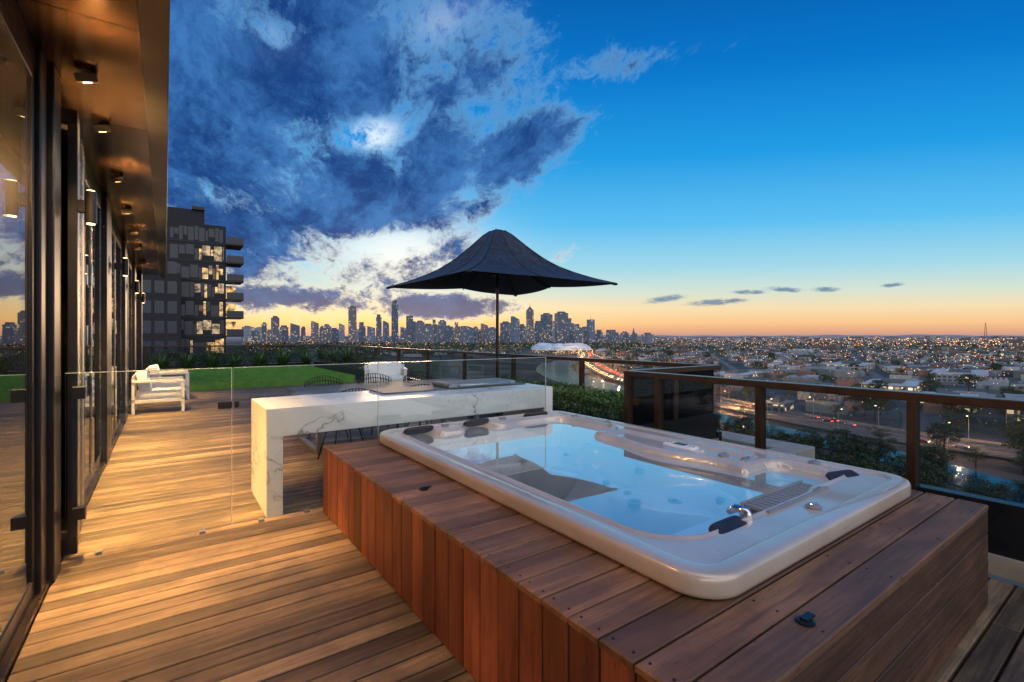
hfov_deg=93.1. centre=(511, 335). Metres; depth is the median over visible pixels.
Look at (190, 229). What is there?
window
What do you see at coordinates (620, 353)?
lowrise building
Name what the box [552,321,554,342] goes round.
tower
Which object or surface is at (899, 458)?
tree
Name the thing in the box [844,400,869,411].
lowrise building
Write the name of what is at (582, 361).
glass railing
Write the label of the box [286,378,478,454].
dining table
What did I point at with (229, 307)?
window
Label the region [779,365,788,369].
lowrise building
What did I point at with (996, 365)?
tree
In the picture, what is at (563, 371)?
river
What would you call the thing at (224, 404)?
glass pool fence
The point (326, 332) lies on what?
office block
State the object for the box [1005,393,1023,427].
office building
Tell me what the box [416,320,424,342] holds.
tower
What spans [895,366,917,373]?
lowrise building
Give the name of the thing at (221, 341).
window
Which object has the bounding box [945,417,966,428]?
tree
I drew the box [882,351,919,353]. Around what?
lowrise building
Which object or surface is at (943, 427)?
tree
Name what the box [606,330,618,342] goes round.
tower
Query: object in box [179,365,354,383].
grass
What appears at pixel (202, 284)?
window
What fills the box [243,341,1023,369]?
parkland
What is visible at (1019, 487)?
tree
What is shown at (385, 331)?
tower
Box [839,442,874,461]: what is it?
tree
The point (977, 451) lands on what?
tree
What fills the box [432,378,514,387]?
barbecue lid
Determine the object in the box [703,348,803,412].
road
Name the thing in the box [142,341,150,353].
window
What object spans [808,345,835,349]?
lowrise building
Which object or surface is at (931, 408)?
lowrise building
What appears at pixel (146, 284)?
window
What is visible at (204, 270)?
window
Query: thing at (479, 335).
office block
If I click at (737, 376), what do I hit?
lowrise building
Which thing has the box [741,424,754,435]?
tree
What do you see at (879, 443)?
tree
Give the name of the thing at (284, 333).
tower
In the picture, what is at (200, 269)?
window
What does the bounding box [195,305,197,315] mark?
window
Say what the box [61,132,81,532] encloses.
folded door
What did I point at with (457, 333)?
tower
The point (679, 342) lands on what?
office building
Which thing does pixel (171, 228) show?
window
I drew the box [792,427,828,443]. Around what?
tree
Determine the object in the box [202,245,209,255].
window
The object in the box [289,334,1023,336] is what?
hills
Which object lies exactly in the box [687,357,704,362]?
lowrise building
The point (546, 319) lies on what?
tower
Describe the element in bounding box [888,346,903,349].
lowrise building
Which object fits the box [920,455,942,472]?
tree
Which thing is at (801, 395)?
lowrise building
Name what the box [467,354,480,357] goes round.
lowrise building
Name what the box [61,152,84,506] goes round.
folded door
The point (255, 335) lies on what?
tower
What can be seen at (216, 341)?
window
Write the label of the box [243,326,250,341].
tower
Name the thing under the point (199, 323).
window
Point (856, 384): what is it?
tree
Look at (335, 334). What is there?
tower
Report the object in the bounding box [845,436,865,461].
tree
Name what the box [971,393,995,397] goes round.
lowrise building
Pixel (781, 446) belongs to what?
parapet ledge
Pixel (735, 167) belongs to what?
sky
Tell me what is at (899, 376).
lowrise building
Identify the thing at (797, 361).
lowrise building
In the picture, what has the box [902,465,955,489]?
tree
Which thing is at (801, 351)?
lowrise building
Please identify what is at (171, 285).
window
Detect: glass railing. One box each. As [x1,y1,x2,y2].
[142,344,324,369]
[325,344,722,440]
[624,370,1023,582]
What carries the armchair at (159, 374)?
on the deck
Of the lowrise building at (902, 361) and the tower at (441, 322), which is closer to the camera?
the lowrise building at (902, 361)
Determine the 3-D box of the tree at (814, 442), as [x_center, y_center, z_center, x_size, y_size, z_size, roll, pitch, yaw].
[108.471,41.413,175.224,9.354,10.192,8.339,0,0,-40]
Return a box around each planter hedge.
[148,348,309,370]
[314,352,385,380]
[487,374,623,422]
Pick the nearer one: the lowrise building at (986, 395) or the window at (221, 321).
the window at (221, 321)
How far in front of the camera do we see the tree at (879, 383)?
362.27 m
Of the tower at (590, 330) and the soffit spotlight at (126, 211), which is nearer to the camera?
the soffit spotlight at (126, 211)
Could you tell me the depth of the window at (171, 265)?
74.50 m
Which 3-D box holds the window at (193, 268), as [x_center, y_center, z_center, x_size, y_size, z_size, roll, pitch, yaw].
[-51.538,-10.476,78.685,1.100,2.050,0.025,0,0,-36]
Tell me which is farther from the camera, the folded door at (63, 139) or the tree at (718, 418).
the tree at (718, 418)
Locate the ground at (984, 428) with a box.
[226,336,1023,587]
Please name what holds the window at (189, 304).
in the apartment tower at (189, 296)
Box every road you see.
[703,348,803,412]
[727,369,951,391]
[843,348,929,432]
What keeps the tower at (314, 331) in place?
on the ground at (984, 428)
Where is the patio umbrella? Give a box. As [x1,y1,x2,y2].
[386,229,617,418]
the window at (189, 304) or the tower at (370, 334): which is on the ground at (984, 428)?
the tower at (370, 334)
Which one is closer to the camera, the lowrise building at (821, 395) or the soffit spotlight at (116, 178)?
the soffit spotlight at (116, 178)
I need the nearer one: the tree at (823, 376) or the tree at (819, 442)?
the tree at (819, 442)
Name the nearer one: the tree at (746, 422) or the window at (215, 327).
the window at (215, 327)
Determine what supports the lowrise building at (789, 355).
on the ground at (984, 428)
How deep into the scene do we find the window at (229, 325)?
83.84 m
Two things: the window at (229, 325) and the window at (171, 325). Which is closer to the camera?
the window at (171, 325)
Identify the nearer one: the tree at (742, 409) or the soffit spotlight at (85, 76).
the soffit spotlight at (85, 76)
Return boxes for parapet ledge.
[717,430,814,458]
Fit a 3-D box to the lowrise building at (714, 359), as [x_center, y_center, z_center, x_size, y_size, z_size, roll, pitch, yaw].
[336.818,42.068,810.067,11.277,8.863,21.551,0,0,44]
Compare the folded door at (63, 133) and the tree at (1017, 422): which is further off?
the tree at (1017, 422)
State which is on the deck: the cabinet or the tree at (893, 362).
the cabinet
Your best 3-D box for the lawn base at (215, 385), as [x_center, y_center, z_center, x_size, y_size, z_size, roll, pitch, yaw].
[-9.089,1.399,17.351,4.600,0.198,7.400,0,0,-36]
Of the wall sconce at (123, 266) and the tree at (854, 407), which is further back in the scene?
the tree at (854, 407)
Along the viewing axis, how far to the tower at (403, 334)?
2867.53 m
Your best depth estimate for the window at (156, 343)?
73.52 m
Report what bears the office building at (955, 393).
on the ground at (984, 428)
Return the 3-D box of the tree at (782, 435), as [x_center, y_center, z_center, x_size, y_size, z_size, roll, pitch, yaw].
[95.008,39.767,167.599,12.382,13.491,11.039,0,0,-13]
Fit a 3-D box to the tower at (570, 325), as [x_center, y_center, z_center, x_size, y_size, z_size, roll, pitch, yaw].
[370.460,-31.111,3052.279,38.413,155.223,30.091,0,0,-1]
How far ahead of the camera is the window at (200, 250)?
79.17 m
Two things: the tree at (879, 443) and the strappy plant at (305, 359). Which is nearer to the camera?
the strappy plant at (305, 359)
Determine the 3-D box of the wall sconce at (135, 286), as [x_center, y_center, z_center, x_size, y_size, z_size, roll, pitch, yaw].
[-6.826,-0.880,8.765,0.143,0.232,0.066,0,0,-36]
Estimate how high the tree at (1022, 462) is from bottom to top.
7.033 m
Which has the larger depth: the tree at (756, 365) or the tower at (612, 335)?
the tower at (612, 335)
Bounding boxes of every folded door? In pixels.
[61,107,77,556]
[61,118,78,545]
[61,125,79,538]
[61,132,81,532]
[61,140,82,524]
[61,146,83,512]
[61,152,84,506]
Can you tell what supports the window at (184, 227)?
in the apartment tower at (189, 296)
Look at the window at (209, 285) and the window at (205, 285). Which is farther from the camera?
the window at (209, 285)
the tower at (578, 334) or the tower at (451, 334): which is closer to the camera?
the tower at (578, 334)
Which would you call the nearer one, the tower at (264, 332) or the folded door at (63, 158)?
the folded door at (63, 158)
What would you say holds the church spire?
on the ground at (984, 428)
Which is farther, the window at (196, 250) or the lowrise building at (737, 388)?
the lowrise building at (737, 388)
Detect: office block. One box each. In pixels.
[254,327,260,340]
[267,333,270,341]
[321,324,331,342]
[438,325,449,342]
[478,329,480,341]
[487,327,495,342]
[541,331,551,342]
[571,328,573,342]
[584,330,586,341]
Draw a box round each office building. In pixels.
[673,338,686,348]
[714,370,762,379]
[766,397,793,412]
[826,361,874,372]
[861,378,922,391]
[920,391,977,413]
[930,369,988,382]
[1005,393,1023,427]
[1009,339,1023,350]
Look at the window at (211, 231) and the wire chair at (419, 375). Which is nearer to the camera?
the wire chair at (419, 375)
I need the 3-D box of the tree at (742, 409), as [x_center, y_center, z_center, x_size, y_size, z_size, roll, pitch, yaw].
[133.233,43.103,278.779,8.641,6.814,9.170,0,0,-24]
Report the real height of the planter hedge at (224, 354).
0.952 m
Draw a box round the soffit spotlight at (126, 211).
[121,207,132,213]
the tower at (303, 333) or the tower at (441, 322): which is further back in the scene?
the tower at (441, 322)
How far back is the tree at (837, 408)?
274.48 m
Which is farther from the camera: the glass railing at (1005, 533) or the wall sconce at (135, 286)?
the wall sconce at (135, 286)
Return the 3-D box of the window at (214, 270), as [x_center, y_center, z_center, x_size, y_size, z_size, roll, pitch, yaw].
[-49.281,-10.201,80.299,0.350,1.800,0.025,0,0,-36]
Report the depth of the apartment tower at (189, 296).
78.64 m
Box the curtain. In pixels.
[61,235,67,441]
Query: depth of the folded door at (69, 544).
3.25 m
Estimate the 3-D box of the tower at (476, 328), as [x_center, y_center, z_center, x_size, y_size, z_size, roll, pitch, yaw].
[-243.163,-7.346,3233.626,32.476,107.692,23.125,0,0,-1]
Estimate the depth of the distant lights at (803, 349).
1879.99 m
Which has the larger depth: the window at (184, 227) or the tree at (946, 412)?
the tree at (946, 412)
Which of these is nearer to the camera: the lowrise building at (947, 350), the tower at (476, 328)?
the lowrise building at (947, 350)
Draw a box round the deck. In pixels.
[7,374,1023,681]
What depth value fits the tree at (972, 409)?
272.87 m
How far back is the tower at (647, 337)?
2979.67 m
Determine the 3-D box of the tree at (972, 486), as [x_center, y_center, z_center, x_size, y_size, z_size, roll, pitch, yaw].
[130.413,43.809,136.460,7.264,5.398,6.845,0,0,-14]
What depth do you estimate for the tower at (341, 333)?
3210.19 m
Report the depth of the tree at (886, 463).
147.01 m
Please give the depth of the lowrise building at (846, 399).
332.57 m
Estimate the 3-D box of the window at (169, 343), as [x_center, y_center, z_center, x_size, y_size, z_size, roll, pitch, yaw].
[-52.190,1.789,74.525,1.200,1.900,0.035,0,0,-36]
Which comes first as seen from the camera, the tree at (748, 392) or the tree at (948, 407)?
the tree at (948, 407)
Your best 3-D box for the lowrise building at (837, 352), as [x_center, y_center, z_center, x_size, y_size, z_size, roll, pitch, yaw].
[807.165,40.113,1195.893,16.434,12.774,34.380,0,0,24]
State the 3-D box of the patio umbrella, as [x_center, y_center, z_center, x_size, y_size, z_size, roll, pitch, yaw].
[-0.267,-0.212,8.796,3.040,3.424,3.040,0,0,-36]
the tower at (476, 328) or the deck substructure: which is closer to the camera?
the deck substructure
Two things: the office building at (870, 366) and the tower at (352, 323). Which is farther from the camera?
the tower at (352, 323)
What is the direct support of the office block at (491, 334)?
on the ground at (984, 428)
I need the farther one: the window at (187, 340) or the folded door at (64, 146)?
the window at (187, 340)
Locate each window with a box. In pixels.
[142,280,150,292]
[142,300,150,312]
[142,321,150,332]
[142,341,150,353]
[154,280,163,292]
[154,301,163,312]
[154,321,163,332]
[154,341,163,353]
[167,261,176,273]
[167,281,176,293]
[167,301,176,313]
[167,321,176,332]
[167,341,176,351]
[170,227,173,237]
[170,244,177,257]
[179,225,182,238]
[179,244,184,253]
[181,266,188,277]
[181,282,188,296]
[181,304,184,315]
[181,320,183,329]
[181,339,184,353]
[183,226,186,234]
[185,321,192,334]
[186,244,193,253]
[186,301,193,314]
[186,339,188,352]
[188,226,193,239]
[190,264,197,276]
[190,282,193,296]
[190,340,192,352]
[194,343,198,353]
[195,226,197,239]
[195,248,197,259]
[195,284,199,291]
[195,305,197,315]
[197,321,202,333]
[199,227,204,240]
[199,249,201,259]
[199,267,201,278]
[200,343,205,351]
[201,283,203,296]
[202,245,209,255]
[202,268,207,278]
[203,301,205,314]
[203,320,210,329]
[204,284,206,297]
[207,342,213,351]
[208,284,210,296]
[209,229,213,237]
[211,305,218,315]
[212,324,219,333]
[213,268,215,278]
[214,246,221,260]
[215,228,218,241]
[215,340,218,352]
[216,265,218,279]
[218,284,223,292]
[219,230,222,242]
[219,302,222,316]
[219,339,223,352]
[220,320,223,333]
[226,286,235,298]
[226,304,235,316]
[226,321,235,333]
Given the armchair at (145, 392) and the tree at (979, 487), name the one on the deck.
the armchair at (145, 392)
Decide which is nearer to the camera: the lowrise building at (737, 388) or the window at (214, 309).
the window at (214, 309)
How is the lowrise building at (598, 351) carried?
on the ground at (984, 428)
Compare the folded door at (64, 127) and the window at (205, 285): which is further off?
the window at (205, 285)
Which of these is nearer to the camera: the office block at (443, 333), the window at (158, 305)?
the window at (158, 305)
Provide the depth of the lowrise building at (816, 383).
415.40 m
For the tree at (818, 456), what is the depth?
142.20 m
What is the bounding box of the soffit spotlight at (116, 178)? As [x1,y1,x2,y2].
[110,174,123,181]
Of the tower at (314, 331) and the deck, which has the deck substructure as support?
the deck
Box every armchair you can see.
[131,371,184,414]
[146,364,188,398]
[364,361,406,382]
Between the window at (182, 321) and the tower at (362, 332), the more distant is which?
the tower at (362, 332)
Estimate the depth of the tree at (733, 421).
230.34 m
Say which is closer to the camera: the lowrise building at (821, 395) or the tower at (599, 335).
the lowrise building at (821, 395)
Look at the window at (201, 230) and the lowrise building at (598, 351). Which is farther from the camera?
the lowrise building at (598, 351)
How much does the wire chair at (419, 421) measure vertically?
0.895 m
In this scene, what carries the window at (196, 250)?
in the apartment tower at (189, 296)
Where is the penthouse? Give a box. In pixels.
[0,0,169,681]
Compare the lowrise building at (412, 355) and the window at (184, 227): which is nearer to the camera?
the window at (184, 227)
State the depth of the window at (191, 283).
78.49 m
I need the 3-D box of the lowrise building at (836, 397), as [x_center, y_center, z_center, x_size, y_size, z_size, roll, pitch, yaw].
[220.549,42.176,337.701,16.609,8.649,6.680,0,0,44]
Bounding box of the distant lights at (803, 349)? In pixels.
[250,337,1016,420]
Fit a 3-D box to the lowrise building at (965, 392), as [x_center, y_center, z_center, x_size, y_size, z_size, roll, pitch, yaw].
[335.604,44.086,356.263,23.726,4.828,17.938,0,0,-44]
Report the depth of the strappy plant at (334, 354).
18.90 m
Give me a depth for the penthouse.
2.93 m
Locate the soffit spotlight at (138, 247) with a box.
[134,245,141,249]
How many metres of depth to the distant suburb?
1131.66 m
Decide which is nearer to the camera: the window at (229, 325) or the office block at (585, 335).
the window at (229, 325)
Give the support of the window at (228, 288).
in the apartment tower at (189, 296)
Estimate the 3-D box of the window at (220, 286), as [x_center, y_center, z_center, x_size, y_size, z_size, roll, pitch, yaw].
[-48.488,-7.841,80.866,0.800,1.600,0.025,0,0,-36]
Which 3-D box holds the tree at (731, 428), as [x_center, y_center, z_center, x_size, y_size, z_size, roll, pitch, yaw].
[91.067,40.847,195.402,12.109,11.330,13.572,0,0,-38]
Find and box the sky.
[167,0,1023,335]
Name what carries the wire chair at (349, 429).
on the deck
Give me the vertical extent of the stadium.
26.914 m
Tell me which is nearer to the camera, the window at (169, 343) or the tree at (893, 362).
the window at (169, 343)
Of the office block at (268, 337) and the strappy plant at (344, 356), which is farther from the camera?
the office block at (268, 337)
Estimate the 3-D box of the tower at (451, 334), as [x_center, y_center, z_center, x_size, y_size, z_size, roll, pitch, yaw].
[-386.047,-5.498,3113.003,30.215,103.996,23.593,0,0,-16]
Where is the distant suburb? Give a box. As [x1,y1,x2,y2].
[241,336,1023,377]
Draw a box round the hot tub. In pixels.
[379,411,910,599]
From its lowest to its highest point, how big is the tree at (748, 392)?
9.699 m
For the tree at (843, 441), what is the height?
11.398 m
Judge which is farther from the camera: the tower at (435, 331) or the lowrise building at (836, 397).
the tower at (435, 331)
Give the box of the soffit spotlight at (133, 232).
[129,230,137,234]
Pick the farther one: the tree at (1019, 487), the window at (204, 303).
the tree at (1019, 487)
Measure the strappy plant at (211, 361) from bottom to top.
0.765 m
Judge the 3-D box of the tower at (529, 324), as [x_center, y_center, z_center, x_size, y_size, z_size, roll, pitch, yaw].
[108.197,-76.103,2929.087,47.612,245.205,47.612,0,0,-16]
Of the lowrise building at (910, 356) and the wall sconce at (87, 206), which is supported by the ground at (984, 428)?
the lowrise building at (910, 356)
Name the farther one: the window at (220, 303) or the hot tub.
the window at (220, 303)
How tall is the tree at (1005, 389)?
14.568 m
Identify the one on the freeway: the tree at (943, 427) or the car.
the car
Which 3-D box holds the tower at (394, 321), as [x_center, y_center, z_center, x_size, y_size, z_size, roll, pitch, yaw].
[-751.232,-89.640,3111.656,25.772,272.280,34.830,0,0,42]
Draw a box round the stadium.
[531,343,591,353]
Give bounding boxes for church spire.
[631,328,635,342]
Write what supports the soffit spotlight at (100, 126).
attached to the penthouse
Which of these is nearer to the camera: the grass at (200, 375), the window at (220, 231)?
the grass at (200, 375)
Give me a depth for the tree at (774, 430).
208.08 m
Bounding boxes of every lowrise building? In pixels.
[403,354,421,356]
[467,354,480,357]
[595,348,610,354]
[617,351,629,357]
[618,366,630,370]
[680,353,699,355]
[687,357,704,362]
[708,358,719,362]
[714,384,730,393]
[729,375,748,378]
[730,385,742,391]
[746,359,762,363]
[771,370,790,378]
[772,354,804,357]
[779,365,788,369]
[782,374,823,382]
[783,359,807,363]
[789,349,813,353]
[792,370,810,375]
[795,382,834,384]
[797,391,813,399]
[805,397,847,414]
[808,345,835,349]
[812,353,826,357]
[814,393,843,403]
[815,393,827,398]
[834,378,857,395]
[835,349,844,354]
[835,377,863,383]
[844,395,873,402]
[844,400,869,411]
[863,354,882,357]
[866,357,880,360]
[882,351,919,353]
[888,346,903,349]
[890,358,904,364]
[890,373,916,379]
[892,354,914,358]
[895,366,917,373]
[898,350,929,352]
[911,347,940,348]
[923,402,951,414]
[926,342,943,344]
[936,349,957,352]
[949,351,978,355]
[953,390,986,393]
[966,355,993,357]
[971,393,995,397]
[976,381,1006,389]
[988,377,1008,385]
[1010,384,1023,389]
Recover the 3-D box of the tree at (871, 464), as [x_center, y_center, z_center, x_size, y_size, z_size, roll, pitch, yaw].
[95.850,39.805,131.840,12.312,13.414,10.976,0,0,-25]
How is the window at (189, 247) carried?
in the apartment tower at (189, 296)
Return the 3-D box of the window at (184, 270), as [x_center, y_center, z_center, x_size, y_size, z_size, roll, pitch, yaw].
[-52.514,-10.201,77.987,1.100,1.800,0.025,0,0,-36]
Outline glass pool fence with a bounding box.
[65,357,545,554]
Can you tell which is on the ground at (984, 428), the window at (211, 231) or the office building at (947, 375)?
the office building at (947, 375)
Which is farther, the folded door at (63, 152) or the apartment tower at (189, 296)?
the apartment tower at (189, 296)
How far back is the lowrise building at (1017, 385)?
388.43 m
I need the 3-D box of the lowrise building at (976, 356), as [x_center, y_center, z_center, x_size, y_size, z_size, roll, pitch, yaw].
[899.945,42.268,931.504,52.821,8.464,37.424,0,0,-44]
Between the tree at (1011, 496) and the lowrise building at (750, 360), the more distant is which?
the lowrise building at (750, 360)
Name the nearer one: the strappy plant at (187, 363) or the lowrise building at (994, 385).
the strappy plant at (187, 363)
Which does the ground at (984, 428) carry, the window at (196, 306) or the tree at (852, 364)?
the tree at (852, 364)
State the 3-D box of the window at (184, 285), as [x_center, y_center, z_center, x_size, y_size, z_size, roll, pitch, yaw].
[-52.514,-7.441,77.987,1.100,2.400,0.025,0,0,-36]
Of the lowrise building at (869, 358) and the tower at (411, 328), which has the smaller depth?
the lowrise building at (869, 358)
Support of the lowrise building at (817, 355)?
on the ground at (984, 428)
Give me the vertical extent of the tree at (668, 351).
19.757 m
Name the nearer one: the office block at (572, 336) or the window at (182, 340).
the window at (182, 340)
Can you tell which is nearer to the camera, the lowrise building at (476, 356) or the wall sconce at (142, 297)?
the wall sconce at (142, 297)
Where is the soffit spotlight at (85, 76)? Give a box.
[73,68,97,82]
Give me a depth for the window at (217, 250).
80.55 m
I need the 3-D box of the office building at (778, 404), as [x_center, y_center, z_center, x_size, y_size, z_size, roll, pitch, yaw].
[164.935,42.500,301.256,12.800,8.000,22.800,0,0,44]
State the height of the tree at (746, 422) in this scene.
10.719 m
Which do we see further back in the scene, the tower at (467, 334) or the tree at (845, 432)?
the tower at (467, 334)
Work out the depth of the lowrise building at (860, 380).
468.73 m
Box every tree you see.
[665,349,674,355]
[717,413,720,427]
[723,423,751,434]
[725,415,745,428]
[736,405,751,416]
[737,416,754,429]
[740,388,754,400]
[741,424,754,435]
[750,361,762,368]
[766,352,775,358]
[766,424,784,437]
[767,431,809,444]
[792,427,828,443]
[799,436,825,454]
[802,435,830,453]
[815,452,837,462]
[818,374,829,382]
[823,452,851,463]
[825,436,854,455]
[826,428,861,446]
[827,403,842,417]
[832,453,860,466]
[836,450,862,464]
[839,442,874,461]
[842,454,893,472]
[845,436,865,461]
[846,396,861,399]
[846,405,860,416]
[848,383,870,387]
[849,362,859,366]
[855,401,873,415]
[860,436,897,462]
[863,397,887,420]
[866,426,891,437]
[868,379,888,388]
[871,461,894,472]
[884,453,905,475]
[891,360,900,364]
[892,457,950,484]
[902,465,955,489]
[918,379,944,391]
[920,443,956,468]
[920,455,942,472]
[923,372,936,379]
[924,422,964,455]
[937,408,969,430]
[941,404,958,411]
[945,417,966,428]
[949,406,967,415]
[956,373,982,390]
[957,413,978,425]
[960,476,1014,498]
[963,446,989,467]
[963,480,985,494]
[967,406,984,417]
[983,482,1018,500]
[989,363,1002,369]
[990,483,1020,499]
[992,421,1023,443]
[994,409,1005,415]
[999,386,1023,397]
[1001,431,1023,456]
[1002,414,1023,430]
[1005,456,1023,475]
[1007,480,1023,496]
[1010,356,1023,361]
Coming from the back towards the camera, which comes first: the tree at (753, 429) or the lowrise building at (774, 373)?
the lowrise building at (774, 373)
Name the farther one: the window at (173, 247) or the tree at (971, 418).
the tree at (971, 418)
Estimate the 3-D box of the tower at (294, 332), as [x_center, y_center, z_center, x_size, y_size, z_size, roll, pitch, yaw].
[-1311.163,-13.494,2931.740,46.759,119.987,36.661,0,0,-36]
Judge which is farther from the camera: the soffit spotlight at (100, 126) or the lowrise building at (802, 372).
the lowrise building at (802, 372)
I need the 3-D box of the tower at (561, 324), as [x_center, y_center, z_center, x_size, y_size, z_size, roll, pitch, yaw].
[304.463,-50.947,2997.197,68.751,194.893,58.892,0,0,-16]
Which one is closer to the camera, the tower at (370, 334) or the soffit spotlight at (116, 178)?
the soffit spotlight at (116, 178)
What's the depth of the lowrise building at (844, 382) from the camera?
375.82 m
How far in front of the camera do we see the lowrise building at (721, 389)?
387.66 m
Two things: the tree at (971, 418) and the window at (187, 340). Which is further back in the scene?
the tree at (971, 418)
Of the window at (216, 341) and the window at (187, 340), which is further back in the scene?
the window at (216, 341)
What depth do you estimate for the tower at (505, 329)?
3417.22 m
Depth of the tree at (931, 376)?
472.58 m
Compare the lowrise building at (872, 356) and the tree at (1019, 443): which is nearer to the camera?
the tree at (1019, 443)
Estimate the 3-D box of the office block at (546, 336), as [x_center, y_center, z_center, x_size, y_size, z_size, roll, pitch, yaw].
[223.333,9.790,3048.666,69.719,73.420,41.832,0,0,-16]
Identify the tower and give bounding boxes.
[142,206,243,368]
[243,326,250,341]
[251,330,259,341]
[261,322,266,342]
[271,316,278,342]
[280,325,288,341]
[290,323,299,342]
[301,326,305,341]
[311,321,318,341]
[332,328,338,341]
[339,323,344,341]
[348,306,356,341]
[359,322,365,341]
[367,326,374,342]
[376,314,381,341]
[383,321,388,341]
[391,300,397,342]
[400,327,406,342]
[406,316,415,342]
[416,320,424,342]
[422,324,433,342]
[432,319,437,342]
[438,320,445,325]
[449,327,453,341]
[455,322,460,342]
[461,326,473,342]
[474,326,477,342]
[481,323,487,342]
[500,321,510,341]
[511,316,519,342]
[520,324,524,342]
[526,307,533,342]
[534,321,541,341]
[540,313,552,329]
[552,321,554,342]
[554,311,567,342]
[568,318,573,342]
[574,324,582,342]
[587,319,594,342]
[596,330,602,341]
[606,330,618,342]
[621,331,628,341]
[641,333,653,342]
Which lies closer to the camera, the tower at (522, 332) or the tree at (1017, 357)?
the tree at (1017, 357)
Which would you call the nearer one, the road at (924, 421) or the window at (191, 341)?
the window at (191, 341)
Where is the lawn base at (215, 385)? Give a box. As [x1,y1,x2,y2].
[178,367,354,390]
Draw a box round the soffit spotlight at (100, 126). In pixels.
[92,121,110,131]
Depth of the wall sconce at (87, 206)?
3.31 m
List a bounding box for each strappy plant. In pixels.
[145,354,177,369]
[170,351,201,368]
[196,350,231,367]
[220,352,251,366]
[241,350,273,365]
[271,350,297,365]
[292,353,314,364]
[310,347,332,359]
[312,348,341,361]
[332,344,359,363]
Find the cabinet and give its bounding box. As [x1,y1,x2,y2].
[633,365,718,440]
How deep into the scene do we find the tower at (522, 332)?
2837.72 m
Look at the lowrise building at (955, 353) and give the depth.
1072.77 m
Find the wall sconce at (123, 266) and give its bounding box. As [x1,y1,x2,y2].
[114,258,128,275]
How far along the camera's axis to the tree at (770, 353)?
839.24 m
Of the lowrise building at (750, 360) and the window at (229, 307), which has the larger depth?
the lowrise building at (750, 360)
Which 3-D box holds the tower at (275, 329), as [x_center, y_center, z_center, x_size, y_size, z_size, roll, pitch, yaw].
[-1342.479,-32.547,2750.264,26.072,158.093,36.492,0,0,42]
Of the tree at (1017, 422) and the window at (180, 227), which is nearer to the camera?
the window at (180, 227)
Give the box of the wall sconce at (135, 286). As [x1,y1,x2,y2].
[129,280,138,292]
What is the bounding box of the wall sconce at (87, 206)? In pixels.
[78,190,96,224]
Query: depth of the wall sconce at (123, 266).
6.19 m
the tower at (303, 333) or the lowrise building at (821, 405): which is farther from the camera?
the tower at (303, 333)
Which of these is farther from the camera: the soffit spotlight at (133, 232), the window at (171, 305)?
the window at (171, 305)
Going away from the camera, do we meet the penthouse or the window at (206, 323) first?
the penthouse
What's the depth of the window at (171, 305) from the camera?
74.53 m
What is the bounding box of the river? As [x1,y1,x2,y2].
[536,358,1023,503]
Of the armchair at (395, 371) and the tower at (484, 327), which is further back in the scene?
the tower at (484, 327)
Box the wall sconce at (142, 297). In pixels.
[137,293,144,302]
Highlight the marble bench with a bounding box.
[251,382,552,517]
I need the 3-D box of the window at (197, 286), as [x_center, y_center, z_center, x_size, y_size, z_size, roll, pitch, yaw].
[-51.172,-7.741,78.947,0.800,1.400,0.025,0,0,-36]
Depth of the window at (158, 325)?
73.56 m
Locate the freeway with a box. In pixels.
[579,353,1021,456]
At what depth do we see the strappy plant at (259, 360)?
20.12 m
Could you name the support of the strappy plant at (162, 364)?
on the deck
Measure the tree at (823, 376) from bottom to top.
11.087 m
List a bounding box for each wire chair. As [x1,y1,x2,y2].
[304,376,348,438]
[317,388,368,459]
[357,373,396,434]
[396,384,428,427]
[403,371,442,425]
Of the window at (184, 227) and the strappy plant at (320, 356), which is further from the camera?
the window at (184, 227)
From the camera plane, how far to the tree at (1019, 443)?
165.54 m
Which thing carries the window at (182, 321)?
in the apartment tower at (189, 296)
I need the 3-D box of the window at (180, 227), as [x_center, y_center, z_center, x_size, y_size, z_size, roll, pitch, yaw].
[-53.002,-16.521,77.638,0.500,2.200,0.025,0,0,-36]
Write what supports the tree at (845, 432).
on the ground at (984, 428)
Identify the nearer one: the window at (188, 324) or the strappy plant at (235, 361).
the strappy plant at (235, 361)
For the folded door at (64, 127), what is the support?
in the penthouse
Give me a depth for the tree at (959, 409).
262.65 m
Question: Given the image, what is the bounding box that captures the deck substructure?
[951,577,1023,681]
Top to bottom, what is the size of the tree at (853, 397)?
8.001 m
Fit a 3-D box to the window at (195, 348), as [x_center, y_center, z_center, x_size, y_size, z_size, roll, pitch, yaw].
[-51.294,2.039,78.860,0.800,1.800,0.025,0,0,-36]
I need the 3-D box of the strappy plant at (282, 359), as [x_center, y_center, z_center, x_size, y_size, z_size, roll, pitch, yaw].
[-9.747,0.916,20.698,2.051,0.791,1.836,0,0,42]
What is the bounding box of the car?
[953,444,968,447]
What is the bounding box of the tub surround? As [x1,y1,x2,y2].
[323,439,987,681]
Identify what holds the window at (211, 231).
in the apartment tower at (189, 296)
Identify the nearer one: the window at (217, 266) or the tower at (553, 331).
the window at (217, 266)
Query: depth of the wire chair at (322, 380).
7.36 m

